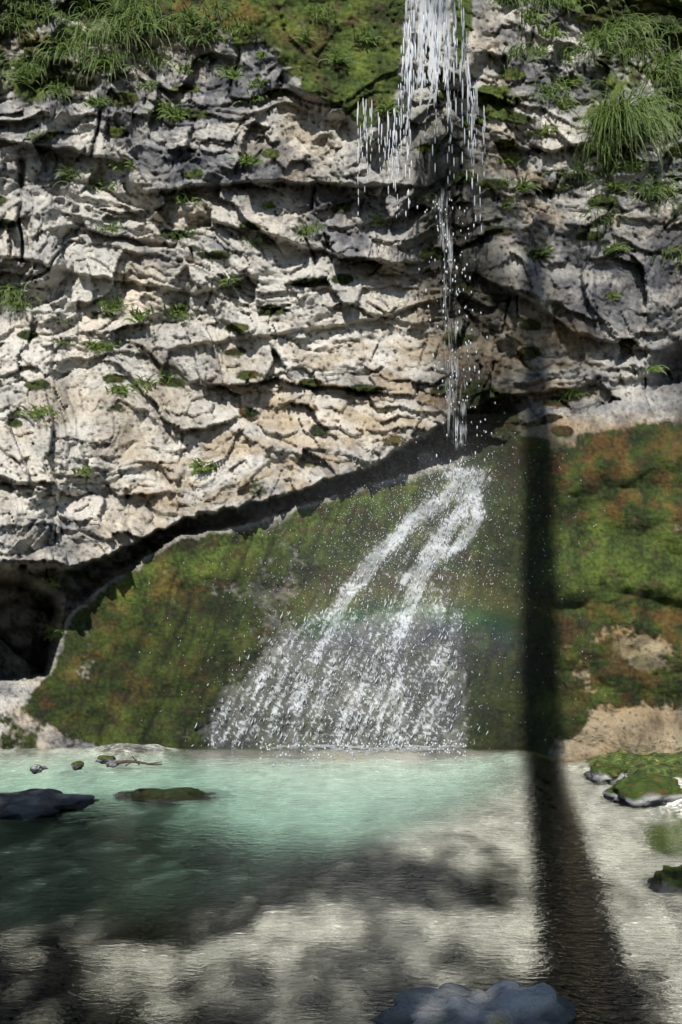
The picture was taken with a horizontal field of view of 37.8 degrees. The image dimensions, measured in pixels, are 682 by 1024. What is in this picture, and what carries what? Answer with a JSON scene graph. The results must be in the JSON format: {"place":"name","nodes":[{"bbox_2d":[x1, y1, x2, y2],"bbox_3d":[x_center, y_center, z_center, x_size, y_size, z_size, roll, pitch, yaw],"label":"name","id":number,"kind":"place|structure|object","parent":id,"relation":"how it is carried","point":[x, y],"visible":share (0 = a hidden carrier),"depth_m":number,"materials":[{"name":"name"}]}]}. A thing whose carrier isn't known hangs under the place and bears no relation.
{"place":"outdoors","nodes":[
{"label":"outdoors","id":0,"kind":"place"},
{"bbox_2d":[0,0,681,758],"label":"cliff","id":1,"kind":"structure","parent":0,"point":[340,330],"depth_m":10.33,"materials":[{"name":"grey stone"}]},
{"bbox_2d":[0,0,681,640],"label":"plants","id":2,"kind":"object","parent":1,"relation":"on","point":[628,120],"depth_m":10.76,"materials":[{"name":"green plant"}]},
{"bbox_2d":[191,460,491,746],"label":"cascade streaks","id":3,"kind":"object","parent":1,"relation":"attached to","point":[351,714],"visible":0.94,"depth_m":9.36,"materials":[{"name":"white liquid"}]},
{"bbox_2d":[357,0,512,465],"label":"waterfall","id":4,"kind":"structure","parent":1,"relation":"attached to","point":[410,55],"depth_m":9.78,"materials":[{"name":"white liquid"}]},
{"bbox_2d":[415,0,463,436],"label":"waterfall","id":5,"kind":"structure","parent":1,"relation":"attached to","point":[430,39],"depth_m":9.84,"materials":[{"name":"white liquid"}]},
{"bbox_2d":[0,745,681,1023],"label":"water","id":6,"kind":"structure","parent":0,"point":[247,886],"depth_m":5.02,"materials":[{"name":"teal liquid"}]},
{"bbox_2d":[30,764,41,773],"bbox_3d":[-2.375,2.001,7.752,0.117,0.076,0.102,-3,-4,39],"label":"rock","id":7,"kind":"object","parent":6,"relation":"on","point":[35,768],"visible":1,"depth_m":7.72,"materials":[{"name":"grey stone"}]},
{"bbox_2d":[0,788,94,819],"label":"rock","id":8,"kind":"object","parent":6,"relation":"in","point":[31,804],"visible":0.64,"depth_m":6.61,"materials":[{"name":"grey stone"}]},
{"bbox_2d":[71,761,83,770],"bbox_3d":[-2.088,2.011,7.894,0.100,0.074,0.101,0,-3,0],"label":"rock","id":9,"kind":"object","parent":6,"relation":"on","point":[77,765],"visible":1,"depth_m":7.87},
{"bbox_2d":[95,755,115,763],"bbox_3d":[-1.924,2.023,8.139,0.154,0.074,0.116,0,-3,0],"label":"rock","id":10,"kind":"object","parent":6,"relation":"on","point":[103,759],"visible":0.81,"depth_m":8.10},
{"bbox_2d":[106,760,118,767],"bbox_3d":[-1.829,2.010,7.958,0.103,0.056,0.113,0,-3,0],"label":"rock","id":11,"kind":"object","parent":6,"relation":"on","point":[112,763],"visible":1,"depth_m":7.93,"materials":[{"name":"grey stone"}]},
{"bbox_2d":[106,756,161,766],"bbox_3d":[-1.649,1.985,7.943,0.450,0.097,0.104,0,-3,0],"label":"dead branch","id":12,"kind":"object","parent":6,"relation":"on","point":[129,762],"visible":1,"depth_m":7.95,"materials":[{"name":"wood"}]},
{"bbox_2d":[131,787,202,797],"bbox_3d":[-1.264,2.082,7.141,0.767,0.212,0.449,0,-3,0],"label":"mossy rock","id":13,"kind":"object","parent":6,"relation":"in","point":[177,792],"visible":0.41,"depth_m":7.07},
{"bbox_2d":[271,744,456,755],"bbox_3d":[0.124,2.094,8.597,3.224,0.001,2.781,0,-3,0],"label":"pool foam","id":14,"kind":"object","parent":6,"relation":"on","point":[360,747],"visible":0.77,"depth_m":8.94,"materials":[{"name":"white liquid"}]},
{"bbox_2d":[255,736,467,774],"bbox_3d":[0.160,2.071,9.231,1.969,0.154,3.317,0,-3,0],"label":"splash","id":15,"kind":"object","parent":14,"relation":"on","point":[410,746],"visible":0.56,"depth_m":8.71,"materials":[{"name":"white liquid"}]},
{"bbox_2d":[139,379,604,755],"bbox_3d":[-0.642,0.365,9.505,6.316,3.536,2.866,0,-3,0],"label":"spray","id":16,"kind":"object","parent":6,"relation":"on","point":[391,581],"visible":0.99,"depth_m":9.39,"materials":[{"name":"white liquid"}]},
{"bbox_2d":[648,865,681,891],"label":"rock","id":17,"kind":"object","parent":6,"relation":"in","point":[666,878],"visible":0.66,"depth_m":5.05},
{"bbox_2d":[100,743,681,811],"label":"bank","id":18,"kind":"structure","parent":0,"point":[666,764],"depth_m":8.02,"materials":[{"name":"green plant"}]},
{"bbox_2d":[373,979,575,1023],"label":"rock","id":19,"kind":"object","parent":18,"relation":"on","point":[509,1001],"visible":1,"depth_m":3.53,"materials":[{"name":"grey stone"}]},
{"bbox_2d":[584,761,628,784],"bbox_3d":[2.048,2.016,7.624,0.349,0.190,0.522,0,-3,0],"label":"bank rock","id":20,"kind":"object","parent":18,"relation":"on","point":[600,772],"visible":0.77,"depth_m":7.49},
{"bbox_2d":[602,774,681,807],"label":"bank rock","id":21,"kind":"object","parent":18,"relation":"on","point":[645,790],"visible":0.74,"depth_m":6.79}
]}

